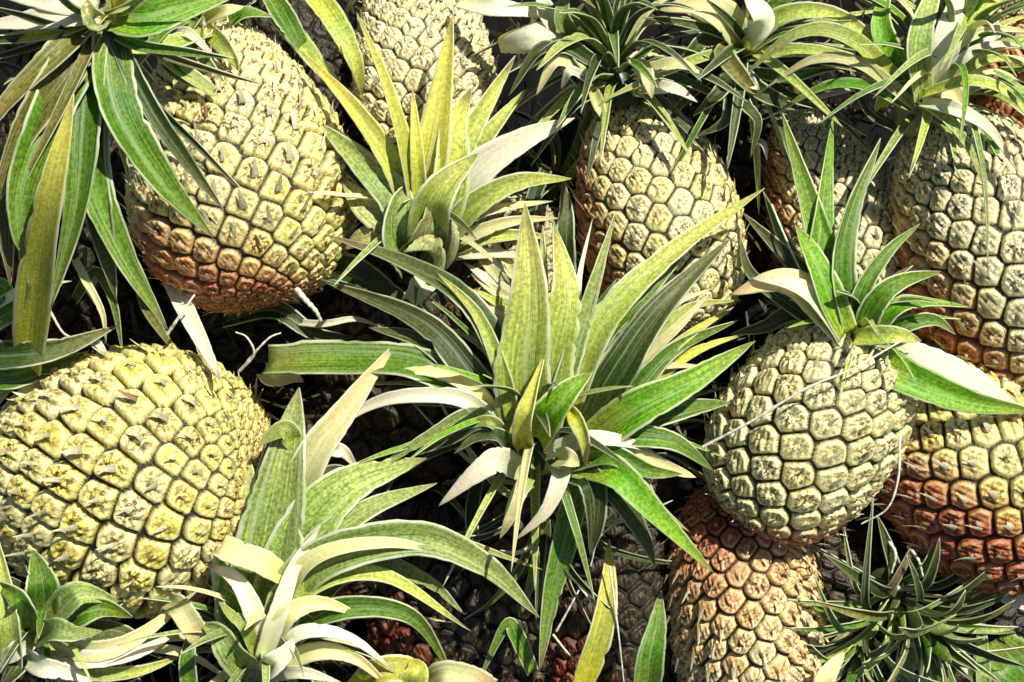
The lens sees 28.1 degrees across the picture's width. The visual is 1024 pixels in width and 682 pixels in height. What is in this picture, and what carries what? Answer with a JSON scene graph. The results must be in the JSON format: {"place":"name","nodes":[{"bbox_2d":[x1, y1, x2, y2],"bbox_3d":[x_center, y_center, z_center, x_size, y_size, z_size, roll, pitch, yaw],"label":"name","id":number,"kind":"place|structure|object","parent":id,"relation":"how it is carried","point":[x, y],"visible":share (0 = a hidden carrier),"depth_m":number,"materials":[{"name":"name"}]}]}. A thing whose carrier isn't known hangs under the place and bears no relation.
{"place":"outdoors","nodes":[
{"label":"outdoors","id":0,"kind":"place"},
{"bbox_2d":[0,0,941,681],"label":"ground","id":1,"kind":"structure","parent":0,"point":[750,304],"depth_m":1.59,"materials":[{"name":"soil"}]},
{"bbox_2d":[0,543,195,681],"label":"pineapple","id":2,"kind":"object","parent":1,"relation":"on","point":[67,631],"visible":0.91,"depth_m":1.20,"materials":[{"name":"green plant"}]},
{"bbox_2d":[36,648,74,681],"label":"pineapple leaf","id":3,"kind":"object","parent":2,"relation":"on","point":[58,679],"visible":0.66,"depth_m":1.22,"materials":[{"name":"green plant"}]},
{"bbox_2d":[144,641,228,679],"bbox_3d":[-0.201,0.189,1.224,0.071,0.024,0.007,14,66,7],"label":"pineapple leaf","id":4,"kind":"object","parent":2,"relation":"on","point":[170,649],"visible":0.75,"depth_m":1.22,"materials":[{"name":"beige plant"}]},
{"bbox_2d":[178,639,197,681],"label":"pineapple leaf","id":5,"kind":"object","parent":2,"relation":"on","point":[187,668],"visible":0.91,"depth_m":1.21,"materials":[{"name":"green plant"}]},
{"bbox_2d":[119,627,358,681],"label":"pineapple","id":6,"kind":"object","parent":1,"relation":"on","point":[338,673],"visible":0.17,"depth_m":1.35,"materials":[{"name":"brown plant"}]},
{"bbox_2d":[117,342,542,681],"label":"pineapple","id":7,"kind":"object","parent":1,"relation":"on","point":[299,549],"visible":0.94,"depth_m":1.20,"materials":[{"name":"green plant"}]},
{"bbox_2d":[161,591,206,643],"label":"pineapple leaf","id":8,"kind":"object","parent":7,"relation":"on","point":[181,611],"visible":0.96,"depth_m":1.20,"materials":[{"name":"beige plant"}]},
{"bbox_2d":[331,443,355,463],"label":"pineapple leaf","id":9,"kind":"object","parent":7,"relation":"on","point":[343,451],"visible":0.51,"depth_m":1.23,"materials":[{"name":"beige plant"}]},
{"bbox_2d":[347,654,412,681],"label":"pineapple leaf","id":10,"kind":"object","parent":7,"relation":"on","point":[398,663],"visible":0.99,"depth_m":1.21,"materials":[{"name":"yellow plant"}]},
{"bbox_2d":[398,658,428,681],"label":"pineapple leaf","id":11,"kind":"object","parent":7,"relation":"on","point":[415,670],"visible":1,"depth_m":1.20,"materials":[{"name":"yellow plant"}]},
{"bbox_2d":[428,660,497,681],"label":"pineapple leaf","id":12,"kind":"object","parent":7,"relation":"on","point":[447,671],"visible":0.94,"depth_m":1.21,"materials":[{"name":"beige plant"}]},
{"bbox_2d":[361,407,526,681],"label":"pineapple","id":13,"kind":"object","parent":1,"relation":"on","point":[457,642],"visible":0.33,"depth_m":1.31,"materials":[{"name":"brown plant"}]},
{"bbox_2d":[482,617,538,675],"bbox_3d":[-0.002,0.192,1.271,0.038,0.034,0.033,0,65,0],"label":"pineapple leaf","id":14,"kind":"object","parent":13,"relation":"on","point":[511,628],"visible":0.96,"depth_m":1.27,"materials":[{"name":"green plant"}]},
{"bbox_2d":[263,188,764,681],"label":"pineapple","id":15,"kind":"object","parent":13,"relation":"on","point":[589,394],"depth_m":1.20,"materials":[{"name":"green plant"}]},
{"bbox_2d":[294,287,321,320],"bbox_3d":[-0.123,-0.023,1.229,0.005,0.011,0.025,-34,69,-15],"label":"dry straw","id":16,"kind":"object","parent":15,"relation":"on","point":[301,294],"visible":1,"depth_m":1.23,"materials":[{"name":"white plant"}]},
{"bbox_2d":[465,481,504,593],"bbox_3d":[-0.020,0.121,1.278,0.018,0.038,0.070,-11,65,-5],"label":"pineapple leaf","id":17,"kind":"object","parent":15,"relation":"on","point":[473,500],"visible":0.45,"depth_m":1.27,"materials":[{"name":"green plant"}]},
{"bbox_2d":[471,274,509,304],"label":"pineapple leaf","id":18,"kind":"object","parent":15,"relation":"on","point":[500,290],"visible":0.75,"depth_m":1.27,"materials":[{"name":"beige plant"}]},
{"bbox_2d":[473,289,508,311],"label":"pineapple leaf","id":19,"kind":"object","parent":15,"relation":"on","point":[492,299],"visible":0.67,"depth_m":1.27,"materials":[{"name":"plant"}]},
{"bbox_2d":[477,259,509,287],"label":"pineapple leaf","id":20,"kind":"object","parent":15,"relation":"on","point":[490,268],"visible":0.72,"depth_m":1.27,"materials":[{"name":"beige plant"}]},
{"bbox_2d":[482,245,508,282],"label":"pineapple leaf","id":21,"kind":"object","parent":15,"relation":"on","point":[501,273],"visible":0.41,"depth_m":1.27,"materials":[{"name":"plant"}]},
{"bbox_2d":[487,303,507,316],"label":"pineapple leaf","id":22,"kind":"object","parent":15,"relation":"on","point":[498,311],"visible":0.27,"depth_m":1.27,"materials":[{"name":"plant"}]},
{"bbox_2d":[497,317,503,325],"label":"pineapple leaf","id":23,"kind":"object","parent":15,"relation":"on","point":[501,319],"visible":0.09,"depth_m":1.27,"materials":[{"name":"green plant"}]},
{"bbox_2d":[492,243,513,274],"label":"pineapple leaf","id":24,"kind":"object","parent":15,"relation":"on","point":[510,264],"visible":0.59,"depth_m":1.27,"materials":[{"name":"beige plant"}]},
{"bbox_2d":[539,484,584,671],"bbox_3d":[0.028,0.143,1.252,0.017,0.066,0.107,13,66,6],"label":"pineapple leaf","id":25,"kind":"object","parent":15,"relation":"attached to","point":[563,545],"visible":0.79,"depth_m":1.24,"materials":[{"name":"green plant"}]},
{"bbox_2d":[552,634,576,661],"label":"dry straw","id":26,"kind":"object","parent":15,"relation":"on","point":[559,642],"visible":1,"depth_m":1.25,"materials":[{"name":"beige plant"}]},
{"bbox_2d":[555,590,578,631],"bbox_3d":[0.034,0.164,1.248,0.002,0.018,0.026,31,69,14],"label":"dry straw","id":27,"kind":"object","parent":15,"relation":"on","point":[563,618],"visible":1,"depth_m":1.25,"materials":[{"name":"beige plant"}]},
{"bbox_2d":[578,586,594,609],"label":"dry straw","id":28,"kind":"object","parent":15,"relation":"on","point":[589,599],"visible":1,"depth_m":1.24,"materials":[{"name":"beige plant"}]},
{"bbox_2d":[572,539,617,681],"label":"pineapple leaf","id":29,"kind":"object","parent":15,"relation":"attached to","point":[595,650],"visible":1,"depth_m":1.23,"materials":[{"name":"yellow plant"}]},
{"bbox_2d":[590,519,622,566],"bbox_3d":[0.058,0.117,1.224,0.006,0.019,0.039,41,71,17],"label":"dry straw","id":30,"kind":"object","parent":15,"relation":"on","point":[612,525],"visible":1,"depth_m":1.22,"materials":[{"name":"plant"}]},
{"bbox_2d":[608,566,623,681],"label":"dry straw","id":31,"kind":"object","parent":15,"relation":"on","point":[612,586],"visible":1,"depth_m":1.22,"materials":[{"name":"beige plant"}]},
{"bbox_2d":[0,0,1005,681],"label":"leaf litter","id":32,"kind":"object","parent":1,"relation":"on","point":[514,170],"visible":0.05,"depth_m":1.34,"materials":[{"name":"plant"}]},
{"bbox_2d":[0,5,154,353],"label":"pineapple","id":33,"kind":"object","parent":32,"relation":"on","point":[67,311],"visible":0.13,"depth_m":1.33,"materials":[{"name":"green plant"}]},
{"bbox_2d":[0,338,270,620],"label":"pineapple","id":34,"kind":"object","parent":32,"relation":"on","point":[123,471],"visible":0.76,"depth_m":1.20,"materials":[{"name":"yellow plant"}]},
{"bbox_2d":[0,94,117,389],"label":"pineapple","id":35,"kind":"object","parent":34,"relation":"on","point":[30,351],"visible":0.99,"depth_m":1.19,"materials":[{"name":"green plant"}]},
{"bbox_2d":[51,310,68,335],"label":"dry straw","id":36,"kind":"object","parent":34,"relation":"on","point":[57,324],"visible":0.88,"depth_m":1.24,"materials":[{"name":"beige plant"}]},
{"bbox_2d":[72,257,106,344],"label":"pineapple leaf","id":37,"kind":"object","parent":34,"relation":"on","point":[87,283],"visible":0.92,"depth_m":1.26,"materials":[{"name":"beige plant"}]},
{"bbox_2d":[84,331,106,352],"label":"pineapple leaf","id":38,"kind":"object","parent":34,"relation":"on","point":[98,344],"visible":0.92,"depth_m":1.24,"materials":[{"name":"beige plant"}]},
{"bbox_2d":[71,266,122,346],"bbox_3d":[-0.252,-0.022,1.274,0.023,0.033,0.052,-41,71,-17],"label":"pineapple leaf","id":39,"kind":"object","parent":34,"relation":"on","point":[97,273],"visible":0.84,"depth_m":1.27,"materials":[{"name":"green plant"}]},
{"bbox_2d":[135,292,172,344],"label":"pineapple leaf","id":40,"kind":"object","parent":34,"relation":"on","point":[155,322],"visible":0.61,"depth_m":1.26,"materials":[{"name":"green plant"}]},
{"bbox_2d":[166,294,194,335],"bbox_3d":[-0.198,-0.015,1.232,0.005,0.015,0.027,39,71,17],"label":"dry straw","id":41,"kind":"object","parent":34,"relation":"on","point":[177,319],"visible":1,"depth_m":1.23,"materials":[{"name":"beige plant"}]},
{"bbox_2d":[235,332,254,372],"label":"dry straw","id":42,"kind":"object","parent":34,"relation":"on","point":[249,361],"visible":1,"depth_m":1.21,"materials":[{"name":"beige plant"}]},
{"bbox_2d":[240,332,280,367],"bbox_3d":[-0.150,0.007,1.213,0.031,0.026,0.002,-26,68,-12],"label":"dry straw","id":43,"kind":"object","parent":34,"relation":"on","point":[259,347],"visible":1,"depth_m":1.21,"materials":[{"name":"beige plant"}]},
{"bbox_2d":[257,366,303,386],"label":"pineapple leaf","id":44,"kind":"object","parent":34,"relation":"on","point":[272,380],"visible":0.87,"depth_m":1.25,"materials":[{"name":"plant"}]},
{"bbox_2d":[106,279,333,425],"bbox_3d":[-0.158,-0.005,1.402,0.263,0.150,0.155,-9,65,-4],"label":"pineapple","id":45,"kind":"object","parent":32,"relation":"on","point":[229,356],"visible":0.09,"depth_m":1.34,"materials":[{"name":"black plant"}]},
{"bbox_2d":[115,4,363,316],"bbox_3d":[-0.170,-0.113,1.275,0.163,0.180,0.194,0,65,0],"label":"pineapple","id":46,"kind":"object","parent":45,"relation":"on","point":[276,156],"visible":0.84,"depth_m":1.23,"materials":[{"name":"green plant"}]},
{"bbox_2d":[0,0,261,328],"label":"pineapple","id":47,"kind":"object","parent":46,"relation":"on","point":[84,55],"visible":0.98,"depth_m":1.17,"materials":[{"name":"green plant"}]},
{"bbox_2d":[163,282,221,381],"bbox_3d":[-0.194,-0.012,1.239,0.012,0.018,0.098,-24,67,-11],"label":"pineapple leaf","id":48,"kind":"object","parent":46,"relation":"on","point":[192,323],"visible":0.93,"depth_m":1.24,"materials":[{"name":"beige plant"}]},
{"bbox_2d":[229,0,373,228],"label":"pineapple","id":49,"kind":"object","parent":32,"relation":"on","point":[335,60],"visible":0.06,"depth_m":1.34,"materials":[{"name":"green plant"}]},
{"bbox_2d":[262,0,307,51],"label":"pineapple leaf","id":50,"kind":"object","parent":49,"relation":"on","point":[285,18],"visible":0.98,"depth_m":1.29,"materials":[{"name":"green plant"}]},
{"bbox_2d":[267,18,340,82],"bbox_3d":[-0.131,-0.180,1.302,0.014,0.034,0.072,-38,70,-16],"label":"pineapple leaf","id":51,"kind":"object","parent":32,"relation":"on","point":[309,48],"visible":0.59,"depth_m":1.29,"materials":[{"name":"plant"}]},
{"bbox_2d":[303,309,447,596],"bbox_3d":[-0.082,0.058,1.347,0.151,0.185,0.234,20,67,9],"label":"pineapple","id":52,"kind":"object","parent":32,"relation":"on","point":[356,443],"visible":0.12,"depth_m":1.32,"materials":[{"name":"black plant"}]},
{"bbox_2d":[300,12,574,487],"bbox_3d":[-0.052,-0.040,1.315,0.181,0.266,0.234,0,65,0],"label":"pineapple","id":53,"kind":"object","parent":52,"relation":"on","point":[431,190],"visible":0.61,"depth_m":1.24,"materials":[{"name":"green plant"}]},
{"bbox_2d":[223,303,354,339],"bbox_3d":[-0.142,-0.012,1.286,0.085,0.023,0.018,12,66,6],"label":"pineapple leaf","id":54,"kind":"object","parent":53,"relation":"on","point":[289,316],"visible":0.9,"depth_m":1.28,"materials":[{"name":"green plant"}]},
{"bbox_2d":[278,316,380,327],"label":"pineapple leaf","id":55,"kind":"object","parent":53,"relation":"on","point":[323,323],"visible":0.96,"depth_m":1.27,"materials":[{"name":"beige plant"}]},
{"bbox_2d":[403,263,435,305],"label":"pineapple leaf","id":56,"kind":"object","parent":53,"relation":"on","point":[425,291],"visible":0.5,"depth_m":1.24,"materials":[{"name":"plant"}]},
{"bbox_2d":[464,91,592,316],"bbox_3d":[0.015,-0.088,1.345,0.192,0.158,0.152,-31,69,-13],"label":"pineapple","id":57,"kind":"object","parent":53,"relation":"on","point":[550,209],"depth_m":1.32,"materials":[{"name":"green plant"}]},
{"bbox_2d":[522,168,551,215],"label":"pineapple leaf","id":58,"kind":"object","parent":57,"relation":"on","point":[534,193],"visible":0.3,"depth_m":1.27,"materials":[{"name":"green plant"}]},
{"bbox_2d":[556,181,575,271],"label":"pineapple leaf","id":59,"kind":"object","parent":57,"relation":"on","point":[565,225],"visible":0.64,"depth_m":1.26,"materials":[{"name":"green plant"}]},
{"bbox_2d":[348,0,500,152],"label":"pineapple","id":60,"kind":"object","parent":32,"relation":"on","point":[407,37],"visible":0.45,"depth_m":1.29,"materials":[{"name":"green plant"}]},
{"bbox_2d":[305,0,364,94],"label":"pineapple leaf","id":61,"kind":"object","parent":60,"relation":"on","point":[330,14],"visible":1,"depth_m":1.28,"materials":[{"name":"plant"}]},
{"bbox_2d":[467,0,750,337],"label":"pineapple","id":62,"kind":"object","parent":32,"relation":"on","point":[633,144],"visible":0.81,"depth_m":1.26,"materials":[{"name":"green plant"}]},
{"bbox_2d":[453,0,539,17],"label":"pineapple leaf","id":63,"kind":"object","parent":62,"relation":"on","point":[498,8],"visible":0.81,"depth_m":1.26,"materials":[{"name":"beige plant"}]},
{"bbox_2d":[498,22,560,53],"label":"pineapple leaf","id":64,"kind":"object","parent":62,"relation":"on","point":[524,39],"visible":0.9,"depth_m":1.25,"materials":[{"name":"beige plant"}]},
{"bbox_2d":[675,35,838,282],"bbox_3d":[0.162,-0.170,1.386,0.141,0.197,0.250,0,65,0],"label":"pineapple","id":65,"kind":"object","parent":32,"relation":"on","point":[742,160],"visible":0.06,"depth_m":1.35,"materials":[{"name":"black plant"}]},
{"bbox_2d":[601,0,877,213],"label":"pineapple","id":66,"kind":"object","parent":65,"relation":"on","point":[737,38],"visible":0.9,"depth_m":1.25,"materials":[{"name":"green plant"}]},
{"bbox_2d":[749,138,767,159],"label":"pineapple leaf","id":67,"kind":"object","parent":66,"relation":"on","point":[762,143],"visible":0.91,"depth_m":1.27,"materials":[{"name":"plant"}]},
{"bbox_2d":[748,38,905,312],"bbox_3d":[0.200,-0.106,1.328,0.103,0.144,0.214,-15,66,-7],"label":"pineapple","id":68,"kind":"object","parent":32,"relation":"on","point":[852,154],"visible":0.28,"depth_m":1.30,"materials":[{"name":"green plant"}]},
{"bbox_2d":[748,0,1023,388],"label":"pineapple","id":69,"kind":"object","parent":32,"relation":"on","point":[956,190],"visible":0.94,"depth_m":1.24,"materials":[{"name":"beige plant"}]},
{"bbox_2d":[968,0,1023,127],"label":"pineapple","id":70,"kind":"object","parent":69,"relation":"on","point":[995,105],"visible":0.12,"depth_m":1.30,"materials":[{"name":"brown plant"}]},
{"bbox_2d":[787,496,1023,681],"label":"pineapple","id":71,"kind":"object","parent":32,"relation":"on","point":[873,609],"visible":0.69,"depth_m":1.28,"materials":[{"name":"green plant"}]},
{"bbox_2d":[813,652,844,681],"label":"pineapple leaf","id":72,"kind":"object","parent":71,"relation":"on","point":[828,670],"visible":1,"depth_m":1.25,"materials":[{"name":"beige plant"}]},
{"bbox_2d":[690,113,1023,551],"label":"pineapple","id":73,"kind":"object","parent":71,"relation":"on","point":[817,463],"visible":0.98,"depth_m":1.21,"materials":[{"name":"green plant"}]},
{"bbox_2d":[770,204,801,270],"bbox_3d":[0.165,-0.058,1.226,0.005,0.014,0.055,-20,67,-9],"label":"dry straw","id":74,"kind":"object","parent":73,"relation":"on","point":[779,223],"visible":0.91,"depth_m":1.22,"materials":[{"name":"beige plant"}]},
{"bbox_2d":[702,338,904,447],"bbox_3d":[0.172,0.032,1.197,0.129,0.040,0.007,-22,67,-10],"label":"dry straw","id":75,"kind":"object","parent":73,"relation":"on","point":[709,443],"visible":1,"depth_m":1.19,"materials":[{"name":"beige plant"}]},
{"bbox_2d":[861,436,900,523],"bbox_3d":[0.223,0.085,1.211,0.012,0.031,0.049,23,67,10],"label":"dry straw","id":76,"kind":"object","parent":73,"relation":"on","point":[899,467],"visible":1,"depth_m":1.21,"materials":[{"name":"beige plant"}]},
{"bbox_2d":[888,541,896,573],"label":"dry straw","id":77,"kind":"object","parent":71,"relation":"on","point":[891,545],"visible":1,"depth_m":1.27,"materials":[{"name":"beige plant"}]},
{"bbox_2d":[907,545,923,576],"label":"dry straw","id":78,"kind":"object","parent":71,"relation":"on","point":[912,551],"visible":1,"depth_m":1.27,"materials":[{"name":"beige plant"}]},
{"bbox_2d":[960,667,967,675],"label":"pineapple leaf","id":79,"kind":"object","parent":71,"relation":"on","point":[965,670],"visible":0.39,"depth_m":1.29,"materials":[{"name":"beige plant"}]},
{"bbox_2d":[975,601,990,681],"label":"pineapple leaf","id":80,"kind":"object","parent":71,"relation":"attached to","point":[982,661],"visible":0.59,"depth_m":1.30,"materials":[{"name":"green plant"}]},
{"bbox_2d":[871,344,1023,598],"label":"pineapple","id":81,"kind":"object","parent":32,"relation":"on","point":[960,491],"visible":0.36,"depth_m":1.24,"materials":[{"name":"orange plant"}]},
{"bbox_2d":[973,633,1023,681],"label":"pineapple leaf","id":82,"kind":"object","parent":32,"relation":"on","point":[1001,672],"visible":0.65,"depth_m":1.32,"materials":[{"name":"green plant"}]},
{"bbox_2d":[992,594,1023,610],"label":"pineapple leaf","id":83,"kind":"object","parent":32,"relation":"on","point":[1018,603],"visible":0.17,"depth_m":1.30,"materials":[{"name":"grey plant"}]},
{"bbox_2d":[545,368,727,681],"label":"pineapple","id":84,"kind":"object","parent":1,"relation":"on","point":[641,585],"visible":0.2,"depth_m":1.30,"materials":[{"name":"brown plant"}]},
{"bbox_2d":[633,591,666,681],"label":"pineapple leaf","id":85,"kind":"object","parent":84,"relation":"on","point":[649,662],"visible":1,"depth_m":1.24,"materials":[{"name":"green plant"}]},
{"bbox_2d":[661,483,829,681],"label":"pineapple","id":86,"kind":"object","parent":1,"relation":"on","point":[736,615],"visible":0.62,"depth_m":1.27,"materials":[{"name":"brown plant"}]},
{"bbox_2d":[842,576,1023,681],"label":"pineapple","id":87,"kind":"object","parent":1,"relation":"on","point":[1010,616],"visible":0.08,"depth_m":1.34,"materials":[{"name":"brown plant"}]}
]}

